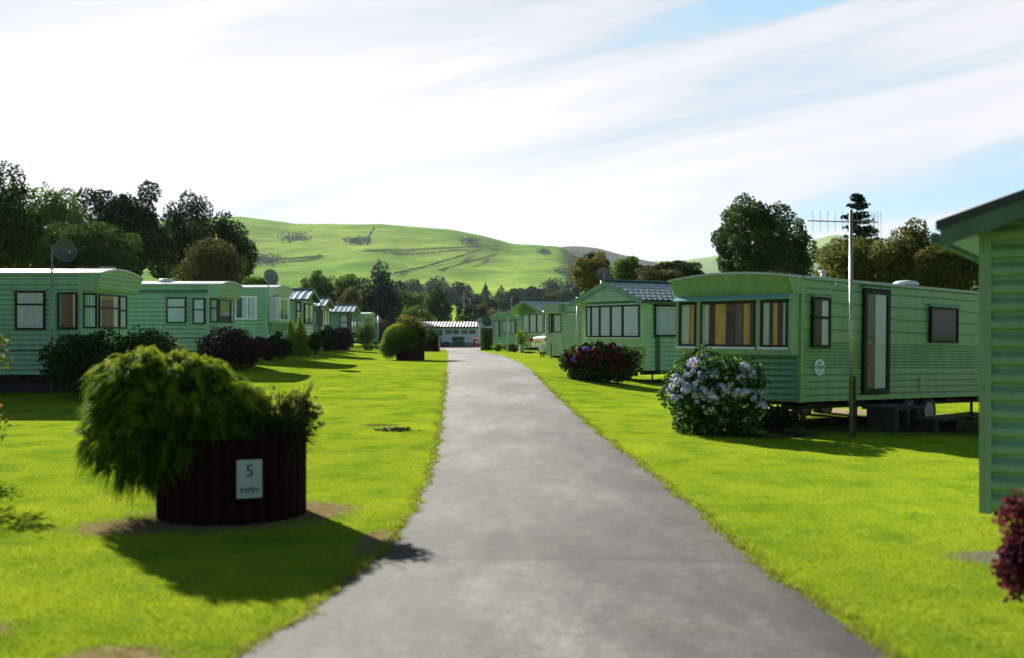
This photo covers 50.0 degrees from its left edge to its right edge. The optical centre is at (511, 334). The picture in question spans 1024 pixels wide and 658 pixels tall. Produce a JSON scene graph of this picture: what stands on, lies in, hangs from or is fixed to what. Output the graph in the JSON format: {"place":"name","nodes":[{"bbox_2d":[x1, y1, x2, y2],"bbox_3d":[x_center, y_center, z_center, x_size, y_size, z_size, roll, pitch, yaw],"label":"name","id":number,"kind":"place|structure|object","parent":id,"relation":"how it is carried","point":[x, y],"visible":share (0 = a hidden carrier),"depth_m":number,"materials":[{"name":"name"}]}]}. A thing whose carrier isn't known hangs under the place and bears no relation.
{"place":"outdoors","nodes":[
{"label":"outdoors","id":0,"kind":"place"},
{"bbox_2d":[6,217,978,344],"bbox_3d":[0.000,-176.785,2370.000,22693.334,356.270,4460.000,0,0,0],"label":"hills","id":1,"kind":"structure","parent":0,"point":[508,266],"depth_m":1039.81,"materials":[{"name":"green plant"}]},
{"bbox_2d":[253,253,285,265],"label":"gorse thicket","id":2,"kind":"object","parent":1,"relation":"on","point":[264,259],"visible":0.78,"depth_m":953.32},
{"bbox_2d":[396,289,425,319],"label":"tree","id":3,"kind":"object","parent":1,"relation":"on","point":[411,300],"visible":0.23,"depth_m":149.03,"materials":[{"name":"green plant"}]},
{"bbox_2d":[406,279,425,293],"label":"tree","id":4,"kind":"object","parent":1,"relation":"on","point":[414,285],"visible":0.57,"depth_m":437.78,"materials":[{"name":"green plant"}]},
{"bbox_2d":[423,275,450,295],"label":"tree","id":5,"kind":"object","parent":1,"relation":"on","point":[428,285],"visible":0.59,"depth_m":417.78,"materials":[{"name":"green plant"}]},
{"bbox_2d":[443,286,458,305],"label":"tree","id":6,"kind":"object","parent":1,"relation":"on","point":[453,295],"visible":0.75,"depth_m":358.60,"materials":[{"name":"green plant"}]},
{"bbox_2d":[451,281,473,296],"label":"tree","id":7,"kind":"object","parent":1,"relation":"on","point":[459,287],"visible":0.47,"depth_m":397.94,"materials":[{"name":"green plant"}]},
{"bbox_2d":[497,296,514,310],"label":"tree","id":8,"kind":"object","parent":1,"relation":"on","point":[505,303],"visible":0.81,"depth_m":328.43,"materials":[{"name":"green plant"}]},
{"bbox_2d":[522,285,547,298],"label":"tree","id":9,"kind":"object","parent":1,"relation":"on","point":[531,292],"visible":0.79,"depth_m":387.14,"materials":[{"name":"green plant"}]},
{"bbox_2d":[537,278,564,292],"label":"tree","id":10,"kind":"object","parent":1,"relation":"on","point":[550,287],"visible":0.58,"depth_m":468.73,"materials":[{"name":"green plant"}]},
{"bbox_2d":[0,345,1023,657],"bbox_3d":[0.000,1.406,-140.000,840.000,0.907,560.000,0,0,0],"label":"ground","id":11,"kind":"structure","parent":0,"point":[376,387],"depth_m":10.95,"materials":[{"name":"plant"}]},
{"bbox_2d":[0,331,17,445],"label":"garden tree","id":12,"kind":"object","parent":11,"relation":"on","point":[5,364],"visible":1,"depth_m":13.07,"materials":[{"name":"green plant"}]},
{"bbox_2d":[0,160,50,268],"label":"tree","id":13,"kind":"object","parent":11,"relation":"on","point":[15,230],"visible":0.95,"depth_m":61.80,"materials":[{"name":"green plant"}]},
{"bbox_2d":[23,181,92,268],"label":"tree","id":14,"kind":"object","parent":11,"relation":"on","point":[55,209],"visible":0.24,"depth_m":65.53,"materials":[{"name":"green plant"}]},
{"bbox_2d":[51,238,76,395],"bbox_3d":[-10.779,-0.353,26.264,0.593,3.890,0.398,0,0,-7],"label":"satellite dish","id":15,"kind":"object","parent":11,"relation":"on","point":[63,249],"visible":0.99,"depth_m":26.38,"materials":[{"name":"metal"}]},
{"bbox_2d":[0,269,143,392],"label":"static caravan","id":16,"kind":"object","parent":11,"relation":"on","point":[87,301],"visible":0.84,"depth_m":26.98,"materials":[{"name":"metal"}]},
{"bbox_2d":[12,288,46,329],"bbox_3d":[-11.835,-0.623,26.944,0.818,1.029,0.112,0,0,0],"label":"window","id":17,"kind":"structure","parent":16,"relation":"in","point":[30,303],"depth_m":26.95,"materials":[{"name":"black"}]},
{"bbox_2d":[57,292,77,328],"bbox_3d":[-10.917,-0.576,26.959,0.486,0.900,0.082,0,0,0],"label":"window","id":18,"kind":"structure","parent":16,"relation":"in","point":[67,302],"depth_m":26.95,"materials":[{"name":"black"}]},
{"bbox_2d":[83,293,96,328],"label":"window","id":19,"kind":"structure","parent":16,"relation":"in","point":[94,306],"depth_m":27.27,"materials":[{"name":"black"}]},
{"bbox_2d":[98,293,119,328],"bbox_3d":[-10.340,-0.580,28.165,0.040,0.880,1.370,0,0,0],"label":"window","id":20,"kind":"structure","parent":16,"relation":"in","point":[108,304],"depth_m":28.15,"materials":[{"name":"black"}]},
{"bbox_2d":[119,295,126,328],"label":"window","id":21,"kind":"structure","parent":16,"relation":"in","point":[122,299],"depth_m":29.14,"materials":[{"name":"black"}]},
{"bbox_2d":[35,332,119,398],"bbox_3d":[-9.974,0.751,25.636,2.100,1.596,2.094,0,0,0],"label":"shrub","id":22,"kind":"object","parent":11,"relation":"on","point":[67,367],"visible":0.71,"depth_m":25.07,"materials":[{"name":"green plant"}]},
{"bbox_2d":[36,220,144,271],"bbox_3d":[-22.168,-2.440,57.962,5.793,7.040,5.208,0,0,0],"label":"tree","id":23,"kind":"object","parent":11,"relation":"on","point":[92,237],"visible":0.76,"depth_m":56.80,"materials":[{"name":"green plant"}]},
{"bbox_2d":[68,179,178,278],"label":"tree","id":24,"kind":"object","parent":11,"relation":"on","point":[123,211],"visible":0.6,"depth_m":70.81,"materials":[{"name":"green plant"}]},
{"bbox_2d":[75,325,182,376],"bbox_3d":[-9.027,0.659,25.878,2.448,1.779,2.035,0,0,-14],"label":"shrub","id":25,"kind":"object","parent":11,"relation":"on","point":[122,348],"visible":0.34,"depth_m":25.58,"materials":[{"name":"green plant"}]},
{"bbox_2d":[126,278,243,357],"bbox_3d":[-14.865,-0.361,38.731,10.050,3.130,3.087,0,0,0],"label":"static caravan","id":26,"kind":"object","parent":11,"relation":"on","point":[189,313],"visible":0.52,"depth_m":37.27,"materials":[{"name":"metal"}]},
{"bbox_2d":[165,296,186,322],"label":"window","id":27,"kind":"structure","parent":26,"relation":"in","point":[175,305],"depth_m":37.25,"materials":[{"name":"black"}]},
{"bbox_2d":[192,298,205,323],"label":"window","id":28,"kind":"structure","parent":26,"relation":"in","point":[198,304],"depth_m":37.25,"materials":[{"name":"black"}]},
{"bbox_2d":[219,299,230,322],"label":"window","id":29,"kind":"structure","parent":26,"relation":"in","point":[224,305],"depth_m":38.44,"materials":[{"name":"black"}]},
{"bbox_2d":[156,189,213,280],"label":"tree","id":30,"kind":"object","parent":11,"relation":"on","point":[180,227],"visible":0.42,"depth_m":77.03,"materials":[{"name":"green plant"}]},
{"bbox_2d":[172,236,248,284],"bbox_3d":[-15.895,-2.018,58.067,3.823,6.199,3.867,0,0,21],"label":"tree","id":31,"kind":"object","parent":11,"relation":"on","point":[219,262],"visible":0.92,"depth_m":57.05,"materials":[{"name":"green plant"}]},
{"bbox_2d":[190,210,258,283],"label":"tree","id":32,"kind":"object","parent":11,"relation":"on","point":[225,231],"visible":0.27,"depth_m":73.34,"materials":[{"name":"green plant"}]},
{"bbox_2d":[156,434,305,525],"bbox_3d":[-2.647,1.349,10.401,1.374,0.822,1.376,0,0,0],"label":"log planter","id":33,"kind":"object","parent":11,"relation":"on","point":[207,498],"visible":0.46,"depth_m":9.80,"materials":[{"name":"brown wood"}]},
{"bbox_2d":[72,344,277,510],"bbox_3d":[-3.182,0.878,10.399,2.081,1.580,1.903,0,0,0],"label":"conifer bush","id":34,"kind":"object","parent":33,"relation":"in","point":[139,405],"visible":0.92,"depth_m":9.90,"materials":[{"name":"green plant"}]},
{"bbox_2d":[237,459,261,498],"bbox_3d":[-2.329,1.285,9.733,0.224,0.340,0.016,0,0,-24],"label":"speed sign","id":35,"kind":"object","parent":33,"relation":"attached to","point":[249,478],"visible":1,"depth_m":9.73,"materials":[{"name":"white"}]},
{"bbox_2d":[254,410,320,474],"bbox_3d":[-2.147,1.022,10.287,0.749,0.688,0.752,0,0,0],"label":"spiky plant","id":36,"kind":"object","parent":33,"relation":"in","point":[271,420],"visible":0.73,"depth_m":10.19,"materials":[{"name":"green plant"}]},
{"bbox_2d":[255,380,324,436],"bbox_3d":[-2.220,0.769,10.565,0.865,0.669,0.802,0,0,0],"label":"leafy shrub","id":37,"kind":"object","parent":33,"relation":"in","point":[299,405],"visible":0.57,"depth_m":10.43,"materials":[{"name":"green plant"}]},
{"bbox_2d":[195,326,273,369],"bbox_3d":[-9.003,0.450,35.455,2.328,1.464,2.491,0,0,-31],"label":"shrub","id":38,"kind":"object","parent":11,"relation":"on","point":[242,347],"visible":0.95,"depth_m":35.05,"materials":[{"name":"green plant"}]},
{"bbox_2d":[241,276,277,284],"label":"tree","id":39,"kind":"object","parent":11,"relation":"on","point":[253,281],"visible":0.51,"depth_m":59.55,"materials":[{"name":"green plant"}]},
{"bbox_2d":[232,285,292,356],"bbox_3d":[-14.397,-0.447,45.496,10.000,3.160,3.157,0,0,0],"label":"static caravan","id":40,"kind":"object","parent":11,"relation":"on","point":[251,309],"visible":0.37,"depth_m":43.98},
{"bbox_2d":[233,296,256,318],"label":"window","id":41,"kind":"structure","parent":40,"relation":"in","point":[245,307],"depth_m":43.94,"materials":[{"name":"white"}]},
{"bbox_2d":[269,297,277,319],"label":"window","id":42,"kind":"structure","parent":40,"relation":"in","point":[273,302],"depth_m":44.21,"materials":[{"name":"white"}]},
{"bbox_2d":[254,337,280,360],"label":"shrub","id":43,"kind":"object","parent":11,"relation":"on","point":[273,351],"visible":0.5,"depth_m":41.36,"materials":[{"name":"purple plant"}]},
{"bbox_2d":[264,269,277,323],"bbox_3d":[-9.538,-1.498,43.459,0.489,2.168,0.489,0,0,0],"label":"satellite dish","id":44,"kind":"object","parent":11,"relation":"on","point":[270,276],"visible":1,"depth_m":43.55,"materials":[{"name":"metal"}]},
{"bbox_2d":[268,331,292,359],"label":"shrub","id":45,"kind":"object","parent":11,"relation":"on","point":[283,345],"visible":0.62,"depth_m":43.07,"materials":[{"name":"green plant"}]},
{"bbox_2d":[284,317,301,355],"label":"conifer bush","id":46,"kind":"object","parent":11,"relation":"on","point":[292,338],"visible":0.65,"depth_m":48.38,"materials":[{"name":"green plant"}]},
{"bbox_2d":[284,288,320,346],"bbox_3d":[-14.745,-0.606,55.500,9.545,3.440,3.580,0,0,0],"label":"static caravan","id":47,"kind":"object","parent":11,"relation":"on","point":[303,301],"visible":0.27,"depth_m":54.58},
{"bbox_2d":[295,313,311,355],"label":"conifer bush","id":48,"kind":"object","parent":11,"relation":"on","point":[303,340],"visible":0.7,"depth_m":48.88,"materials":[{"name":"green plant"}]},
{"bbox_2d":[306,332,324,354],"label":"shrub","id":49,"kind":"object","parent":11,"relation":"on","point":[315,342],"visible":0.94,"depth_m":52.27,"materials":[{"name":"green plant"}]},
{"bbox_2d":[298,270,337,303],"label":"tree","id":50,"kind":"object","parent":11,"relation":"on","point":[322,286],"visible":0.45,"depth_m":124.22,"materials":[{"name":"green plant"}]},
{"bbox_2d":[311,297,334,350],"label":"static caravan","id":51,"kind":"object","parent":11,"relation":"on","point":[321,316],"visible":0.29,"depth_m":66.31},
{"bbox_2d":[317,325,336,351],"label":"shrub","id":52,"kind":"object","parent":11,"relation":"on","point":[325,335],"visible":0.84,"depth_m":59.88,"materials":[{"name":"green plant"}]},
{"bbox_2d":[329,326,356,350],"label":"shrub","id":53,"kind":"object","parent":11,"relation":"on","point":[345,336],"visible":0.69,"depth_m":62.67,"materials":[{"name":"purple plant"}]},
{"bbox_2d":[329,304,360,349],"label":"static caravan","id":54,"kind":"object","parent":11,"relation":"on","point":[343,315],"visible":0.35,"depth_m":78.00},
{"bbox_2d":[335,286,362,346],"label":"tree","id":55,"kind":"object","parent":11,"relation":"on","point":[349,296],"visible":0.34,"depth_m":111.31,"materials":[{"name":"green plant"}]},
{"bbox_2d":[328,273,370,303],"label":"tree","id":56,"kind":"object","parent":11,"relation":"on","point":[341,284],"visible":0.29,"depth_m":128.54,"materials":[{"name":"green plant"}]},
{"bbox_2d":[350,312,375,343],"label":"static caravan","id":57,"kind":"object","parent":11,"relation":"on","point":[360,318],"visible":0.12,"depth_m":91.98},
{"bbox_2d":[352,315,375,350],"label":"shrub","id":58,"kind":"object","parent":11,"relation":"on","point":[366,332],"visible":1,"depth_m":73.77,"materials":[{"name":"green plant"}]},
{"bbox_2d":[355,258,406,343],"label":"tree","id":59,"kind":"object","parent":11,"relation":"on","point":[384,298],"visible":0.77,"depth_m":116.97,"materials":[{"name":"green plant"}]},
{"bbox_2d":[374,317,400,344],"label":"copper hedge","id":60,"kind":"object","parent":11,"relation":"on","point":[386,325],"visible":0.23,"depth_m":109.80,"materials":[{"name":"purple plant"}]},
{"bbox_2d":[396,339,424,359],"bbox_3d":[-4.445,0.735,48.001,1.234,1.022,1.236,0,0,0],"label":"log planter","id":61,"kind":"object","parent":11,"relation":"on","point":[416,354],"visible":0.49,"depth_m":47.48,"materials":[{"name":"brown wood"}]},
{"bbox_2d":[378,323,420,359],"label":"conifer bush","id":62,"kind":"object","parent":61,"relation":"in","point":[388,345],"visible":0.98,"depth_m":47.46,"materials":[{"name":"green plant"}]},
{"bbox_2d":[396,314,429,339],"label":"yellow leaved shrub","id":63,"kind":"object","parent":61,"relation":"in","point":[408,320],"visible":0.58,"depth_m":48.23,"materials":[{"name":"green plant"}]},
{"bbox_2d":[401,304,437,325],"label":"tree","id":64,"kind":"object","parent":11,"relation":"on","point":[421,313],"visible":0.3,"depth_m":124.37,"materials":[{"name":"green plant"}]},
{"bbox_2d":[425,336,439,351],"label":"log planter","id":65,"kind":"object","parent":11,"relation":"on","point":[432,346],"visible":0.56,"depth_m":71.54,"materials":[{"name":"brown wood"}]},
{"bbox_2d":[422,285,453,321],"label":"tree","id":66,"kind":"object","parent":11,"relation":"on","point":[435,302],"visible":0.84,"depth_m":137.12,"materials":[{"name":"green plant"}]},
{"bbox_2d":[422,321,478,342],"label":"utility building","id":67,"kind":"structure","parent":11,"relation":"on","point":[468,331],"depth_m":112.00,"materials":[{"name":"white"}]},
{"bbox_2d":[480,328,492,349],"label":"clipped hedge","id":68,"kind":"object","parent":11,"relation":"on","point":[486,337],"visible":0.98,"depth_m":79.15,"materials":[{"name":"green plant"}]},
{"bbox_2d":[489,312,518,344],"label":"static caravan","id":69,"kind":"object","parent":11,"relation":"on","point":[499,325],"visible":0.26,"depth_m":83.50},
{"bbox_2d":[503,299,572,351],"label":"static caravan","id":70,"kind":"object","parent":11,"relation":"on","point":[532,319],"visible":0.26,"depth_m":65.99,"materials":[{"name":"painted siding"},{"name":"roof tile"},{"name":"window glass"}]},
{"bbox_2d":[530,332,545,353],"bbox_3d":[3.322,0.407,60.714,4.525,1.439,1.804,0,0,-33],"label":"parked car","id":71,"kind":"object","parent":11,"relation":"on","point":[537,341],"visible":0.18,"depth_m":59.62,"materials":[{"name":"white paint"}]},
{"bbox_2d":[206,371,903,657],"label":"verge grass","id":72,"kind":"structure","parent":11,"relation":"on","point":[585,421],"depth_m":8.61,"materials":[{"name":"plant"}]},
{"bbox_2d":[541,304,580,357],"bbox_3d":[6.448,-0.037,56.795,10.120,2.940,3.350,0,0,-33],"label":"static caravan","id":73,"kind":"object","parent":11,"relation":"on","point":[560,327],"visible":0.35,"depth_m":54.33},
{"bbox_2d":[552,314,560,333],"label":"window","id":74,"kind":"structure","parent":73,"relation":"in","point":[556,317],"depth_m":54.81,"materials":[{"name":"black"}]},
{"bbox_2d":[570,287,579,346],"bbox_3d":[2.526,-0.267,43.848,0.320,3.276,0.357,0,0,-20],"label":"satellite dish","id":75,"kind":"object","parent":11,"relation":"on","point":[574,292],"visible":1,"depth_m":43.95,"materials":[{"name":"metal"}]},
{"bbox_2d":[569,251,610,293],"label":"tree","id":76,"kind":"object","parent":11,"relation":"on","point":[583,271],"visible":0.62,"depth_m":74.47,"materials":[{"name":"green plant"}]},
{"bbox_2d":[558,340,646,382],"bbox_3d":[2.686,0.832,33.044,2.638,1.289,1.996,0,0,0],"label":"hydrangea","id":77,"kind":"object","parent":11,"relation":"on","point":[608,362],"visible":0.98,"depth_m":32.47,"materials":[{"name":"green plant"}]},
{"bbox_2d":[568,279,681,382],"bbox_3d":[7.311,-0.097,39.278,10.150,3.478,4.080,0,0,-33],"label":"static caravan","id":78,"kind":"object","parent":11,"relation":"on","point":[639,315],"visible":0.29,"depth_m":35.84,"materials":[{"name":"metal"}]},
{"bbox_2d":[585,306,590,338],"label":"window","id":79,"kind":"structure","parent":78,"relation":"in","point":[588,308],"depth_m":37.41,"materials":[{"name":"black"}]},
{"bbox_2d":[590,306,599,338],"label":"window","id":80,"kind":"structure","parent":78,"relation":"in","point":[595,310],"depth_m":37.09,"materials":[{"name":"black"}]},
{"bbox_2d":[599,306,610,338],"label":"window","id":81,"kind":"structure","parent":78,"relation":"in","point":[605,311],"depth_m":36.63,"materials":[{"name":"black"}]},
{"bbox_2d":[610,305,621,338],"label":"window","id":82,"kind":"structure","parent":78,"relation":"in","point":[616,310],"depth_m":36.13,"materials":[{"name":"black"}]},
{"bbox_2d":[621,304,639,338],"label":"window","id":83,"kind":"structure","parent":78,"relation":"in","point":[630,313],"depth_m":35.47,"materials":[{"name":"black"}]},
{"bbox_2d":[653,304,675,336],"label":"window","id":84,"kind":"structure","parent":78,"relation":"in","point":[667,313],"depth_m":35.66,"materials":[{"name":"grey"}]},
{"bbox_2d":[609,256,645,279],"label":"tree","id":85,"kind":"object","parent":11,"relation":"on","point":[625,268],"visible":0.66,"depth_m":71.35,"materials":[{"name":"green plant"}]},
{"bbox_2d":[635,267,684,280],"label":"tree","id":86,"kind":"object","parent":11,"relation":"on","point":[662,275],"visible":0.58,"depth_m":65.34,"materials":[{"name":"green plant"}]},
{"bbox_2d":[644,260,704,276],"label":"tree","id":87,"kind":"object","parent":11,"relation":"on","point":[686,268],"visible":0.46,"depth_m":71.22,"materials":[{"name":"green plant"}]},
{"bbox_2d":[656,344,770,436],"bbox_3d":[3.398,0.943,18.438,1.897,1.568,1.650,0,0,0],"label":"hydrangea","id":88,"kind":"object","parent":11,"relation":"on","point":[716,389],"visible":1,"depth_m":18.09,"materials":[{"name":"green plant"}]},
{"bbox_2d":[710,192,797,272],"bbox_3d":[13.199,-3.107,59.780,4.637,9.492,4.965,0,0,0],"label":"tree","id":89,"kind":"object","parent":11,"relation":"on","point":[737,250],"visible":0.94,"depth_m":58.88,"materials":[{"name":"green plant"}]},
{"bbox_2d":[742,399,808,432],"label":"shrub","id":90,"kind":"object","parent":11,"relation":"on","point":[781,415],"visible":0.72,"depth_m":18.76,"materials":[{"name":"green plant"}]},
{"bbox_2d":[777,216,817,275],"bbox_3d":[16.324,-2.646,64.021,2.669,8.482,3.399,0,0,-18],"label":"tree","id":91,"kind":"object","parent":11,"relation":"on","point":[803,263],"visible":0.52,"depth_m":63.18,"materials":[{"name":"green plant"}]},
{"bbox_2d":[668,270,978,430],"bbox_3d":[7.463,0.357,22.782,9.520,2.960,2.810,2,-1,-40],"label":"static caravan","id":92,"kind":"object","parent":11,"relation":"on","point":[914,343],"visible":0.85,"depth_m":20.20,"materials":[{"name":"metal"}]},
{"bbox_2d":[676,303,696,348],"bbox_3d":[3.373,-0.157,20.697,0.291,0.855,0.455,2,-1,-40],"label":"window","id":93,"kind":"structure","parent":92,"relation":"in","point":[687,311],"depth_m":20.68,"materials":[{"name":"black"}]},
{"bbox_2d":[699,301,755,348],"bbox_3d":[3.979,-0.157,19.978,0.291,0.855,1.285,2,-1,-40],"label":"window","id":94,"kind":"structure","parent":92,"relation":"in","point":[718,310],"depth_m":20.06,"materials":[{"name":"black"}]},
{"bbox_2d":[726,312,734,344],"bbox_3d":[4.006,-0.100,20.143,0.025,0.600,0.200,2,-1,-40],"label":"curtain","id":95,"kind":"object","parent":92,"relation":"in","point":[730,316],"depth_m":20.12,"materials":[{"name":"grey"}]},
{"bbox_2d":[757,300,787,349],"bbox_3d":[4.640,-0.157,19.194,0.291,0.855,0.615,2,-1,-40],"label":"window","id":96,"kind":"structure","parent":92,"relation":"in","point":[778,339],"depth_m":19.28,"materials":[{"name":"black"}]},
{"bbox_2d":[809,293,833,347],"bbox_3d":[5.447,-0.239,19.322,0.620,0.963,0.112,2,-1,-40],"label":"window","id":97,"kind":"structure","parent":92,"relation":"in","point":[820,304],"depth_m":19.31,"materials":[{"name":"black"}]},
{"bbox_2d":[860,284,893,393],"bbox_3d":[6.802,0.100,20.462,0.957,2.028,0.115,2,-1,-40],"label":"door","id":98,"kind":"structure","parent":92,"relation":"in","point":[876,300],"depth_m":20.44,"materials":[{"name":"black"}]},
{"bbox_2d":[928,303,960,342],"bbox_3d":[8.691,-0.214,22.056,1.156,0.785,0.112,2,-1,-40],"label":"window","id":99,"kind":"structure","parent":92,"relation":"in","point":[943,323],"depth_m":22.04,"materials":[{"name":"black"}]},
{"bbox_2d":[807,209,877,438],"bbox_3d":[5.420,-0.060,17.813,1.410,3.920,0.148,0,0,-22],"label":"aerial pole","id":100,"kind":"object","parent":11,"relation":"on","point":[851,220],"visible":0.95,"depth_m":17.78,"materials":[{"name":"metal"}]},
{"bbox_2d":[813,235,889,282],"bbox_3d":[14.825,-1.330,48.141,3.244,5.968,4.123,0,0,0],"label":"tree","id":101,"kind":"object","parent":11,"relation":"on","point":[836,265],"visible":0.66,"depth_m":47.04,"materials":[{"name":"green plant"}]},
{"bbox_2d":[853,376,855,436],"bbox_3d":[5.620,1.250,18.100,0.090,1.100,0.090,0,0,0],"label":"timber post","id":102,"kind":"object","parent":11,"relation":"on","point":[854,406],"visible":0.29,"depth_m":18.05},
{"bbox_2d":[834,193,880,280],"bbox_3d":[19.391,-3.163,62.095,4.041,9.679,4.497,0,0,-16],"label":"spruce tree","id":103,"kind":"object","parent":11,"relation":"on","point":[858,199],"visible":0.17,"depth_m":61.74,"materials":[{"name":"green plant"}]},
{"bbox_2d":[867,217,936,283],"bbox_3d":[16.576,-1.605,46.119,3.116,6.560,3.313,0,0,20],"label":"tree","id":104,"kind":"object","parent":11,"relation":"on","point":[900,253],"visible":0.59,"depth_m":45.45,"materials":[{"name":"green plant"}]},
{"bbox_2d":[862,403,965,431],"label":"door steps","id":105,"kind":"structure","parent":11,"relation":"on","point":[892,416],"depth_m":19.91,"materials":[{"name":"concrete"}]},
{"bbox_2d":[900,244,978,291],"bbox_3d":[17.461,-1.270,44.083,3.427,5.918,3.302,0,0,0],"label":"tree","id":106,"kind":"object","parent":11,"relation":"on","point":[944,269],"visible":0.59,"depth_m":43.43,"materials":[{"name":"green plant"}]},
{"bbox_2d":[930,189,1023,532],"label":"static caravan","id":107,"kind":"object","parent":11,"relation":"on","point":[988,237],"visible":0.99,"depth_m":9.10,"materials":[{"name":"metal"}]},
{"bbox_2d":[988,488,1023,602],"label":"shrub","id":108,"kind":"object","parent":11,"relation":"on","point":[1008,567],"visible":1,"depth_m":6.71,"materials":[{"name":"red plant"}]},
{"bbox_2d":[0,0,1023,260],"label":"sky","id":109,"kind":"structure","parent":0,"point":[623,127],"materials":[{"name":"white"}]},
{"bbox_2d":[234,347,885,657],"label":"road","id":110,"kind":"structure","parent":0,"point":[545,523],"depth_m":7.76,"materials":[{"name":"asphalt"}]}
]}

